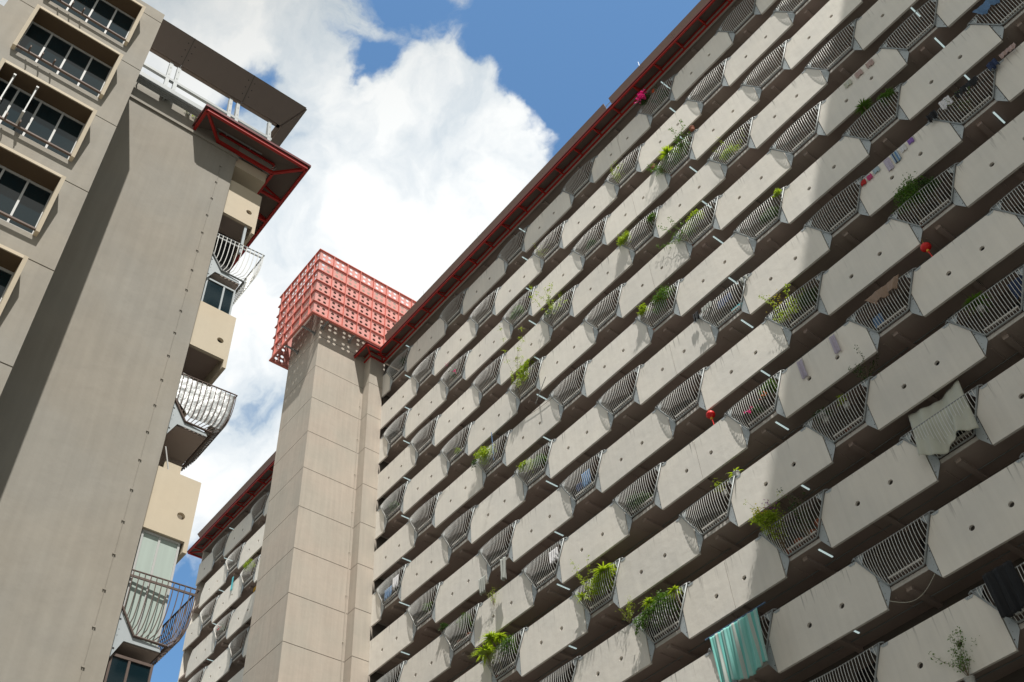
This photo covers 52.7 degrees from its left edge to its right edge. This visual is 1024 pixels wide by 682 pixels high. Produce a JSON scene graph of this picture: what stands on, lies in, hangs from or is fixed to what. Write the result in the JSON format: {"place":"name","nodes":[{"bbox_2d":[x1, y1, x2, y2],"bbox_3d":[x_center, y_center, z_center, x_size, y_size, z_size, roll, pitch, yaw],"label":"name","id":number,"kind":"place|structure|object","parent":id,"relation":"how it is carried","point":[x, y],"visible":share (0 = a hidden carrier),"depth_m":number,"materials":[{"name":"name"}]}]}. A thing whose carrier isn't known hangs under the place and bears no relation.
{"place":"outdoors","nodes":[
{"label":"outdoors","id":0,"kind":"place"},
{"bbox_2d":[0,0,700,681],"label":"sky","id":1,"kind":"structure","parent":0,"point":[423,120],"materials":[{"name":"white"}]},
{"bbox_2d":[706,410,714,424],"bbox_3d":[8.222,3.022,42.788,0.394,1.411,0.400,29,-56,-27],"label":"paper lantern","id":2,"kind":"object","parent":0,"point":[710,414],"visible":1,"depth_m":42.61,"materials":[{"name":"red paper"}]},
{"bbox_2d":[920,239,932,256],"bbox_3d":[14.991,-3.427,37.441,0.394,1.411,0.400,29,-56,-27],"label":"paper lantern","id":3,"kind":"object","parent":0,"point":[925,246],"visible":1,"depth_m":37.27,"materials":[{"name":"red paper"}]},
{"label":"ground","id":4,"kind":"structure","parent":0,"visible":0},
{"bbox_2d":[0,0,310,681],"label":"apartment block","id":5,"kind":"structure","parent":4,"relation":"on","point":[139,208],"depth_m":25.15,"materials":[{"name":"grey concrete"}]},
{"bbox_2d":[103,653,153,681],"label":"window frame","id":6,"kind":"structure","parent":5,"relation":"in","point":[120,668],"depth_m":20.66,"materials":[{"name":"metal"}]},
{"bbox_2d":[121,529,180,646],"bbox_3d":[-8.447,5.948,22.657,0.930,2.720,2.231,29,-56,-27],"label":"window frame","id":7,"kind":"structure","parent":5,"relation":"in","point":[156,555],"depth_m":22.25,"materials":[{"name":"grey"}]},
{"bbox_2d":[161,460,181,473],"bbox_3d":[-8.340,3.227,24.997,0.430,0.320,0.500,29,-56,-27],"label":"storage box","id":8,"kind":"object","parent":5,"relation":"on","point":[174,468],"visible":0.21,"depth_m":24.91,"materials":[{"name":"beige plastic"}]},
{"bbox_2d":[176,375,234,466],"bbox_3d":[-7.937,2.297,26.885,1.328,1.260,2.666,3,-48,-8],"label":"balcony railing","id":9,"kind":"object","parent":5,"relation":"on","point":[200,400],"visible":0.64,"depth_m":26.28,"materials":[{"name":"grey metal"}]},
{"bbox_2d":[201,277,235,314],"bbox_3d":[-9.011,-0.589,29.828,0.930,1.140,2.231,29,-56,-27],"label":"window frame","id":10,"kind":"structure","parent":5,"relation":"in","point":[215,294],"depth_m":29.32,"materials":[{"name":"grey metal"}]},
{"bbox_2d":[212,226,246,272],"bbox_3d":[-8.743,-2.859,31.385,0.905,1.980,0.740,29,-56,-27],"label":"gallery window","id":11,"kind":"structure","parent":5,"relation":"in","point":[221,262],"depth_m":31.72,"materials":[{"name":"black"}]},
{"bbox_2d":[242,248,416,681],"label":"lift tower","id":12,"kind":"structure","parent":4,"relation":"on","point":[311,613],"depth_m":63.89,"materials":[{"name":"grey concrete"}]},
{"bbox_2d":[178,0,1023,681],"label":"apartment block","id":13,"kind":"structure","parent":4,"relation":"on","point":[620,416],"depth_m":44.66,"materials":[{"name":"concrete"}]},
{"bbox_2d":[243,558,254,575],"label":"pot plant","id":14,"kind":"object","parent":13,"relation":"on","point":[246,563],"visible":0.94,"depth_m":76.15,"materials":[{"name":"green plant"}]},
{"bbox_2d":[384,586,391,600],"bbox_3d":[-6.918,14.103,57.792,0.151,0.681,0.709,29,-56,-27],"label":"washing","id":15,"kind":"object","parent":13,"relation":"hanging from","point":[386,593],"visible":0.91,"depth_m":57.77,"materials":[{"name":"fabric"}]},
{"bbox_2d":[393,574,398,590],"bbox_3d":[-6.481,13.466,57.653,0.153,0.780,0.560,29,-56,-27],"label":"washing","id":16,"kind":"object","parent":13,"relation":"hanging from","point":[396,581],"visible":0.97,"depth_m":57.59,"materials":[{"name":"fabric"}]},
{"bbox_2d":[438,623,450,639],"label":"pot plant","id":17,"kind":"object","parent":13,"relation":"on","point":[443,626],"visible":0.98,"depth_m":51.35,"materials":[{"name":"green plant"}]},
{"bbox_2d":[479,576,485,595],"bbox_3d":[-1.431,11.790,49.806,0.180,0.931,0.507,29,-56,-27],"label":"garment","id":18,"kind":"object","parent":13,"relation":"hanging from","point":[482,589],"visible":1,"depth_m":49.74,"materials":[{"name":"fabric"}]},
{"bbox_2d":[469,644,504,680],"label":"pot plant","id":19,"kind":"object","parent":13,"relation":"on","point":[486,652],"visible":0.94,"depth_m":46.95,"materials":[{"name":"green plant"}]},
{"bbox_2d":[480,631,501,669],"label":"pot plant","id":20,"kind":"object","parent":13,"relation":"on","point":[491,636],"visible":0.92,"depth_m":47.33,"materials":[{"name":"green plant"}]},
{"bbox_2d":[493,632,508,664],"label":"pot plant","id":21,"kind":"object","parent":13,"relation":"on","point":[500,636],"visible":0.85,"depth_m":47.04,"materials":[{"name":"green plant"}]},
{"bbox_2d":[500,556,506,580],"bbox_3d":[-0.405,10.808,48.924,0.346,1.230,0.213,-14,-48,9],"label":"garment","id":22,"kind":"object","parent":13,"relation":"hanging from","point":[503,568],"visible":1,"depth_m":48.88,"materials":[{"name":"fabric"}]},
{"bbox_2d":[496,632,517,661],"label":"pot plant","id":23,"kind":"object","parent":13,"relation":"on","point":[509,644],"visible":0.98,"depth_m":46.35,"materials":[{"name":"green plant"}]},
{"bbox_2d":[509,305,523,319],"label":"pot plant","id":24,"kind":"object","parent":13,"relation":"on","point":[514,313],"visible":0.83,"depth_m":60.55,"materials":[{"name":"green plant"}]},
{"bbox_2d":[499,326,536,392],"bbox_3d":[0.739,1.263,56.595,1.835,3.797,4.866,-21,-49,14],"label":"pot plant","id":25,"kind":"object","parent":13,"relation":"on","point":[532,361],"visible":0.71,"depth_m":56.46,"materials":[{"name":"green plant"}]},
{"bbox_2d":[510,359,529,385],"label":"pot plant","id":26,"kind":"object","parent":13,"relation":"on","point":[523,368],"visible":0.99,"depth_m":55.67,"materials":[{"name":"green plant"}]},
{"bbox_2d":[517,458,533,478],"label":"pot plant","id":27,"kind":"object","parent":13,"relation":"on","point":[526,463],"visible":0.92,"depth_m":51.88,"materials":[{"name":"green plant"}]},
{"bbox_2d":[529,282,571,317],"bbox_3d":[2.541,-2.076,57.061,3.374,2.766,1.346,7,-49,-11],"label":"pot plant","id":28,"kind":"object","parent":13,"relation":"on","point":[548,301],"visible":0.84,"depth_m":57.05,"materials":[{"name":"green plant"}]},
{"bbox_2d":[549,547,558,563],"bbox_3d":[1.882,9.794,46.966,0.136,0.681,0.611,29,-56,-27],"label":"washing","id":29,"kind":"object","parent":13,"relation":"hanging from","point":[551,555],"visible":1,"depth_m":46.93,"materials":[{"name":"fabric"}]},
{"bbox_2d":[574,592,591,614],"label":"pot plant","id":30,"kind":"object","parent":13,"relation":"on","point":[581,595],"visible":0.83,"depth_m":43.57,"materials":[{"name":"green plant"}]},
{"bbox_2d":[581,469,590,488],"bbox_3d":[3.442,6.366,47.691,0.144,0.880,0.559,29,-56,-27],"label":"cloth","id":31,"kind":"object","parent":13,"relation":"hanging from","point":[587,478],"visible":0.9,"depth_m":47.70,"materials":[{"name":"fabric"}]},
{"bbox_2d":[570,555,616,601],"bbox_3d":[3.353,10.160,43.566,2.284,2.301,1.994,29,-56,-27],"label":"pot plant","id":32,"kind":"object","parent":13,"relation":"on","point":[583,583],"visible":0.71,"depth_m":43.32,"materials":[{"name":"green plant"}]},
{"bbox_2d":[586,572,613,600],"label":"pot plant","id":33,"kind":"object","parent":13,"relation":"on","point":[597,581],"visible":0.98,"depth_m":43.06,"materials":[{"name":"green plant"}]},
{"bbox_2d":[591,561,616,593],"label":"pot plant","id":34,"kind":"object","parent":13,"relation":"on","point":[604,569],"visible":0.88,"depth_m":43.24,"materials":[{"name":"green plant"}]},
{"bbox_2d":[610,161,624,182],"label":"pot plant","id":35,"kind":"object","parent":13,"relation":"on","point":[617,173],"visible":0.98,"depth_m":58.03,"materials":[{"name":"green plant"}]},
{"bbox_2d":[616,229,632,249],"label":"pot plant","id":36,"kind":"object","parent":13,"relation":"on","point":[623,238],"visible":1,"depth_m":54.02,"materials":[{"name":"green plant"}]},
{"bbox_2d":[615,600,636,623],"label":"pot plant","id":37,"kind":"object","parent":13,"relation":"on","point":[629,611],"visible":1,"depth_m":41.12,"materials":[{"name":"green plant"}]},
{"bbox_2d":[625,490,653,510],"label":"pot plant","id":38,"kind":"object","parent":13,"relation":"on","point":[633,502],"visible":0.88,"depth_m":43.94,"materials":[{"name":"green plant"}]},
{"bbox_2d":[632,610,655,644],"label":"pot plant","id":39,"kind":"object","parent":13,"relation":"on","point":[643,616],"visible":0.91,"depth_m":39.79,"materials":[{"name":"green plant"}]},
{"bbox_2d":[634,89,653,110],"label":"pot plant","id":40,"kind":"object","parent":13,"relation":"on","point":[641,97],"visible":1,"depth_m":58.83,"materials":[{"name":"pink plant"}]},
{"bbox_2d":[637,303,653,330],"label":"pot plant","id":41,"kind":"object","parent":13,"relation":"on","point":[642,308],"visible":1,"depth_m":49.60,"materials":[{"name":"green plant"}]},
{"bbox_2d":[640,615,660,644],"bbox_3d":[5.655,12.378,42.319,0.047,1.950,1.500,29,-56,-27],"label":"gallery window","id":42,"kind":"structure","parent":13,"relation":"in","point":[652,620],"depth_m":42.61,"materials":[{"name":"metal"}]},
{"bbox_2d":[640,597,661,630],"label":"pot plant","id":43,"kind":"object","parent":13,"relation":"on","point":[646,602],"visible":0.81,"depth_m":40.20,"materials":[{"name":"green plant"}]},
{"bbox_2d":[646,212,656,223],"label":"pot plant","id":44,"kind":"object","parent":13,"relation":"on","point":[650,217],"visible":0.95,"depth_m":52.87,"materials":[{"name":"green plant"}]},
{"bbox_2d":[642,85,668,104],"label":"pot plant","id":45,"kind":"object","parent":13,"relation":"on","point":[659,95],"visible":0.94,"depth_m":58.24,"materials":[{"name":"green plant"}]},
{"bbox_2d":[646,161,671,176],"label":"pot plant","id":46,"kind":"object","parent":13,"relation":"on","point":[661,169],"visible":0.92,"depth_m":54.34,"materials":[{"name":"green plant"}]},
{"bbox_2d":[638,585,680,630],"bbox_3d":[5.764,10.434,39.587,1.742,1.782,1.071,-29,-52,21],"label":"pot plant","id":47,"kind":"object","parent":13,"relation":"on","point":[653,608],"visible":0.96,"depth_m":39.66,"materials":[{"name":"green plant"}]},
{"bbox_2d":[650,283,675,314],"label":"pot plant","id":48,"kind":"object","parent":13,"relation":"on","point":[658,297],"visible":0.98,"depth_m":48.83,"materials":[{"name":"green plant"}]},
{"bbox_2d":[659,145,680,165],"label":"pot plant","id":49,"kind":"object","parent":13,"relation":"on","point":[666,149],"visible":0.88,"depth_m":54.45,"materials":[{"name":"green plant"}]},
{"bbox_2d":[667,585,681,605],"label":"pot plant","id":50,"kind":"object","parent":13,"relation":"on","point":[674,588],"visible":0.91,"depth_m":39.40,"materials":[{"name":"green plant"}]},
{"bbox_2d":[656,216,693,248],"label":"pot plant","id":51,"kind":"object","parent":13,"relation":"on","point":[682,232],"visible":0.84,"depth_m":50.04,"materials":[{"name":"green plant"}]},
{"bbox_2d":[663,144,687,167],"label":"pot plant","id":52,"kind":"object","parent":13,"relation":"on","point":[674,159],"visible":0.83,"depth_m":54.16,"materials":[{"name":"green plant"}]},
{"bbox_2d":[660,120,691,158],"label":"pot plant","id":53,"kind":"object","parent":13,"relation":"on","point":[680,145],"visible":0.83,"depth_m":53.83,"materials":[{"name":"green plant"}]},
{"bbox_2d":[684,208,704,234],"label":"pot plant","id":54,"kind":"object","parent":13,"relation":"on","point":[694,218],"visible":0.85,"depth_m":49.86,"materials":[{"name":"green plant"}]},
{"bbox_2d":[701,301,711,311],"bbox_3d":[8.575,-1.492,45.560,0.118,0.311,0.608,29,-56,-27],"label":"garment","id":55,"kind":"object","parent":13,"relation":"hanging from","point":[706,306],"visible":1,"depth_m":45.55,"materials":[{"name":"fabric"}]},
{"bbox_2d":[713,476,728,496],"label":"pot plant","id":56,"kind":"object","parent":13,"relation":"on","point":[723,490],"visible":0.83,"depth_m":40.42,"materials":[{"name":"green plant"}]},
{"bbox_2d":[717,292,731,308],"bbox_3d":[9.288,-1.748,45.159,0.121,0.480,0.802,29,-56,-27],"label":"garment","id":57,"kind":"object","parent":13,"relation":"hanging from","point":[724,300],"visible":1,"depth_m":45.16,"materials":[{"name":"fabric"}]},
{"bbox_2d":[719,144,738,160],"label":"pot plant","id":58,"kind":"object","parent":13,"relation":"on","point":[728,157],"visible":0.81,"depth_m":50.34,"materials":[{"name":"green plant"}]},
{"bbox_2d":[705,602,765,640],"bbox_3d":[7.785,9.809,36.113,0.043,0.050,2.850,29,-56,-27],"label":"laundry pole","id":59,"kind":"object","parent":13,"relation":"attached to","point":[735,620],"visible":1,"depth_m":36.07,"materials":[{"name":"metal"}]},
{"bbox_2d":[709,608,767,681],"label":"striped sheet","id":60,"kind":"object","parent":59,"relation":"hanging from","point":[739,649],"visible":1,"depth_m":35.33,"materials":[{"name":"teal fabric"}]},
{"bbox_2d":[728,467,743,476],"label":"pot plant","id":61,"kind":"object","parent":13,"relation":"on","point":[736,472],"visible":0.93,"depth_m":39.91,"materials":[{"name":"green plant"}]},
{"bbox_2d":[744,403,764,416],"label":"pot plant","id":62,"kind":"object","parent":13,"relation":"on","point":[754,411],"visible":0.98,"depth_m":40.45,"materials":[{"name":"green plant"}]},
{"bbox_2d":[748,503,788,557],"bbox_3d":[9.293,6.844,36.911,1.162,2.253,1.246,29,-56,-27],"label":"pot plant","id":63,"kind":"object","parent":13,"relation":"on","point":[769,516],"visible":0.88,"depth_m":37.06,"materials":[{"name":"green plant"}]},
{"bbox_2d":[758,378,779,399],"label":"pot plant","id":64,"kind":"object","parent":13,"relation":"on","point":[767,388],"visible":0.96,"depth_m":40.49,"materials":[{"name":"green plant"}]},
{"bbox_2d":[759,203,778,224],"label":"pot plant","id":65,"kind":"object","parent":13,"relation":"on","point":[769,214],"visible":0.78,"depth_m":45.64,"materials":[{"name":"green plant"}]},
{"bbox_2d":[772,188,782,202],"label":"pot plant","id":66,"kind":"object","parent":13,"relation":"on","point":[777,191],"visible":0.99,"depth_m":45.31,"materials":[{"name":"green plant"}]},
{"bbox_2d":[758,284,813,324],"bbox_3d":[10.957,-1.315,41.828,1.989,2.288,2.255,29,-56,-27],"label":"pot plant","id":67,"kind":"object","parent":13,"relation":"on","point":[786,316],"visible":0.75,"depth_m":41.79,"materials":[{"name":"green plant"}]},
{"bbox_2d":[775,487,810,534],"bbox_3d":[9.937,6.209,36.303,1.406,2.134,1.352,29,-56,-27],"label":"pot plant","id":68,"kind":"object","parent":13,"relation":"on","point":[798,515],"visible":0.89,"depth_m":36.26,"materials":[{"name":"green plant"}]},
{"bbox_2d":[797,359,807,378],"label":"trousers","id":69,"kind":"object","parent":13,"relation":"hanging from","point":[802,369],"visible":1,"depth_m":39.47,"materials":[{"name":"purple fabric"}]},
{"bbox_2d":[794,285,819,310],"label":"pot plant","id":70,"kind":"object","parent":13,"relation":"on","point":[809,296],"visible":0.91,"depth_m":41.18,"materials":[{"name":"green plant"}]},
{"bbox_2d":[812,407,833,423],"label":"pot plant","id":71,"kind":"object","parent":13,"relation":"on","point":[827,412],"visible":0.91,"depth_m":37.79,"materials":[{"name":"green plant"}]},
{"bbox_2d":[829,334,840,353],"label":"trousers","id":72,"kind":"object","parent":13,"relation":"hanging from","point":[834,344],"visible":1,"depth_m":38.70,"materials":[{"name":"purple fabric"}]},
{"bbox_2d":[836,394,849,409],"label":"pot plant","id":73,"kind":"object","parent":13,"relation":"on","point":[844,403],"visible":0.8,"depth_m":37.34,"materials":[{"name":"green plant"}]},
{"bbox_2d":[848,345,879,385],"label":"pot plant","id":74,"kind":"object","parent":13,"relation":"on","point":[860,372],"visible":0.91,"depth_m":37.12,"materials":[{"name":"green plant"}]},
{"bbox_2d":[855,659,878,681],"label":"gallery window","id":75,"kind":"structure","parent":13,"relation":"in","point":[873,663],"depth_m":33.71,"materials":[{"name":"glass"}]},
{"bbox_2d":[872,313,883,327],"bbox_3d":[13.388,-0.729,37.669,0.147,0.580,0.400,29,-56,-27],"label":"cloth","id":76,"kind":"object","parent":13,"relation":"on","point":[879,320],"visible":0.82,"depth_m":37.70,"materials":[{"name":"fabric"}]},
{"bbox_2d":[864,274,898,303],"bbox_3d":[13.485,-1.786,37.472,0.170,0.502,1.550,29,-56,-27],"label":"cloth","id":77,"kind":"object","parent":13,"relation":"hanging from","point":[882,292],"visible":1,"depth_m":37.46,"materials":[{"name":"beige fabric"}]},
{"bbox_2d":[876,86,895,110],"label":"pot plant","id":78,"kind":"object","parent":13,"relation":"on","point":[888,92],"visible":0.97,"depth_m":42.45,"materials":[{"name":"green plant"}]},
{"bbox_2d":[883,157,893,171],"bbox_3d":[14.874,-6.978,40.770,0.057,0.750,0.281,29,-56,-27],"label":"washing","id":79,"kind":"object","parent":13,"relation":"hanging from","point":[888,163],"visible":1,"depth_m":40.77,"materials":[{"name":"purple fabric"}]},
{"bbox_2d":[890,150,900,163],"bbox_3d":[15.108,-7.240,40.625,0.053,0.640,0.312,29,-56,-27],"label":"washing","id":80,"kind":"object","parent":13,"relation":"hanging from","point":[895,156],"visible":1,"depth_m":40.62,"materials":[{"name":"fabric"}]},
{"bbox_2d":[891,171,935,227],"bbox_3d":[15.035,-5.167,38.662,1.151,2.324,1.807,20,-52,-21],"label":"pot plant","id":81,"kind":"object","parent":13,"relation":"on","point":[908,193],"visible":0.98,"depth_m":38.80,"materials":[{"name":"green plant"}]},
{"bbox_2d":[916,534,934,559],"bbox_3d":[14.002,6.754,33.512,0.047,1.550,1.500,29,-56,-27],"label":"gallery window","id":82,"kind":"structure","parent":13,"relation":"in","point":[922,543],"depth_m":34.20,"materials":[{"name":"glass"}]},
{"bbox_2d":[926,110,937,122],"bbox_3d":[16.201,-8.669,39.800,0.154,0.481,0.405,29,-56,-27],"label":"garment","id":83,"kind":"object","parent":13,"relation":"hanging from","point":[931,115],"visible":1,"depth_m":39.80,"materials":[{"name":"black fabric"}]},
{"bbox_2d":[908,379,978,454],"bbox_3d":[13.813,2.576,33.279,0.927,2.614,2.106,29,-56,-27],"label":"hanging sheet","id":84,"kind":"object","parent":13,"relation":"hanging from","point":[964,421],"visible":0.98,"depth_m":33.19,"materials":[{"name":"fabric"}]},
{"bbox_2d":[938,96,952,109],"bbox_3d":[16.509,-9.066,39.307,0.122,0.550,0.450,29,-56,-27],"label":"garment","id":85,"kind":"object","parent":13,"relation":"hanging from","point":[943,103],"visible":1,"depth_m":39.30,"materials":[{"name":"fabric"}]},
{"bbox_2d":[928,626,979,681],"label":"pot plant","id":86,"kind":"object","parent":13,"relation":"on","point":[969,678],"visible":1,"depth_m":29.09,"materials":[{"name":"green plant"}]},
{"bbox_2d":[944,86,972,110],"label":"pot plant","id":87,"kind":"object","parent":13,"relation":"on","point":[970,106],"visible":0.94,"depth_m":38.78,"materials":[{"name":"green plant"}]},
{"bbox_2d":[954,75,978,97],"bbox_3d":[17.095,-9.547,38.819,0.147,0.412,0.953,29,-56,-27],"label":"garment","id":88,"kind":"object","parent":13,"relation":"hanging from","point":[970,83],"visible":1,"depth_m":38.82,"materials":[{"name":"black fabric"}]},
{"bbox_2d":[952,416,984,444],"bbox_3d":[15.412,3.227,34.474,0.047,1.550,1.500,29,-56,-27],"label":"gallery window","id":89,"kind":"structure","parent":13,"relation":"in","point":[963,431],"depth_m":34.90,"materials":[{"name":"glass"}]},
{"bbox_2d":[944,586,994,643],"bbox_3d":[14.165,8.637,31.445,0.047,1.950,1.500,29,-56,-27],"label":"gallery window","id":90,"kind":"structure","parent":13,"relation":"in","point":[985,588],"depth_m":31.69,"materials":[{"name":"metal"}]},
{"bbox_2d":[961,290,993,316],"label":"pot plant","id":91,"kind":"object","parent":13,"relation":"on","point":[975,296],"visible":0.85,"depth_m":34.51,"materials":[{"name":"green plant"}]},
{"bbox_2d":[973,0,999,14],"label":"sheet","id":92,"kind":"object","parent":13,"relation":"hanging from","point":[983,8],"visible":1,"depth_m":39.84,"materials":[{"name":"fabric"}]},
{"bbox_2d":[986,58,999,70],"bbox_3d":[17.902,-10.285,38.461,0.140,0.481,0.400,29,-56,-27],"label":"garment","id":93,"kind":"object","parent":13,"relation":"hanging from","point":[994,62],"visible":1,"depth_m":38.46,"materials":[{"name":"blue fabric"}]},
{"bbox_2d":[982,560,1023,617],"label":"cloth","id":94,"kind":"object","parent":13,"relation":"hanging from","point":[1004,584],"visible":1,"depth_m":28.72,"materials":[{"name":"black fabric"}]},
{"bbox_2d":[999,42,1015,58],"bbox_3d":[18.321,-10.726,38.160,0.094,0.281,0.658,29,-56,-27],"label":"cloth","id":95,"kind":"object","parent":13,"relation":"hanging from","point":[1008,49],"visible":1,"depth_m":38.18,"materials":[{"name":"fabric"}]},
{"bbox_2d":[1003,297,1023,314],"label":"gallery window","id":96,"kind":"structure","parent":13,"relation":"in","point":[1017,303],"depth_m":35.53,"materials":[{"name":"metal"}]},
{"bbox_2d":[1007,275,1023,301],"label":"cloth","id":97,"kind":"object","parent":13,"relation":"hanging from","point":[1015,287],"visible":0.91,"depth_m":33.55,"materials":[{"name":"blue fabric"}]},
{"bbox_3d":[15.278,-8.547,42.347,0.348,0.280,0.357,29,-56,-27],"label":"plant pot","id":98,"kind":"object","parent":13,"relation":"on","visible":0},
{"bbox_2d":[853,98,879,126],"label":"pot plant","id":99,"kind":"object","parent":98,"relation":"in","point":[864,105],"visible":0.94,"depth_m":43.30,"materials":[{"name":"green plant"}]},
{"bbox_3d":[15.907,-4.801,37.719,0.409,0.340,0.420,29,-56,-27],"label":"plant pot","id":100,"kind":"object","parent":13,"relation":"on","visible":0},
{"bbox_2d":[915,176,941,203],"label":"pot plant","id":101,"kind":"object","parent":100,"relation":"in","point":[923,182],"visible":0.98,"depth_m":38.27,"materials":[{"name":"green plant"}]},
{"bbox_3d":[9.848,7.463,36.223,0.409,0.340,0.420,29,-56,-27],"label":"plant pot","id":102,"kind":"object","parent":13,"relation":"on","visible":0},
{"bbox_2d":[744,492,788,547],"bbox_3d":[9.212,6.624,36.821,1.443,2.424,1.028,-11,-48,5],"label":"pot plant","id":103,"kind":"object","parent":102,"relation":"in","point":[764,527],"visible":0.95,"depth_m":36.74,"materials":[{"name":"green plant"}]},
{"bbox_3d":[-1.952,14.358,49.788,0.491,0.450,0.504,29,-56,-27],"label":"plant pot","id":104,"kind":"object","parent":13,"relation":"on","visible":0},
{"bbox_2d":[456,612,472,631],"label":"pot plant","id":105,"kind":"object","parent":104,"relation":"in","point":[463,618],"visible":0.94,"depth_m":50.24,"materials":[{"name":"green plant"}]},
{"bbox_3d":[-0.859,6.745,55.173,0.300,0.450,0.550,29,-56,-27],"label":"basket","id":106,"kind":"object","parent":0,"visible":0},
{"bbox_2d":[473,444,496,467],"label":"pot plant","id":107,"kind":"object","parent":106,"relation":"in","point":[484,452],"visible":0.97,"depth_m":55.56,"materials":[{"name":"green plant"}]},
{"bbox_3d":[1.629,6.641,51.052,0.348,0.280,0.357,29,-56,-27],"label":"plant pot","id":108,"kind":"object","parent":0,"visible":0},
{"bbox_2d":[532,453,546,467],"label":"pot plant","id":109,"kind":"object","parent":108,"relation":"in","point":[540,459],"visible":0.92,"depth_m":51.41,"materials":[{"name":"green plant"}]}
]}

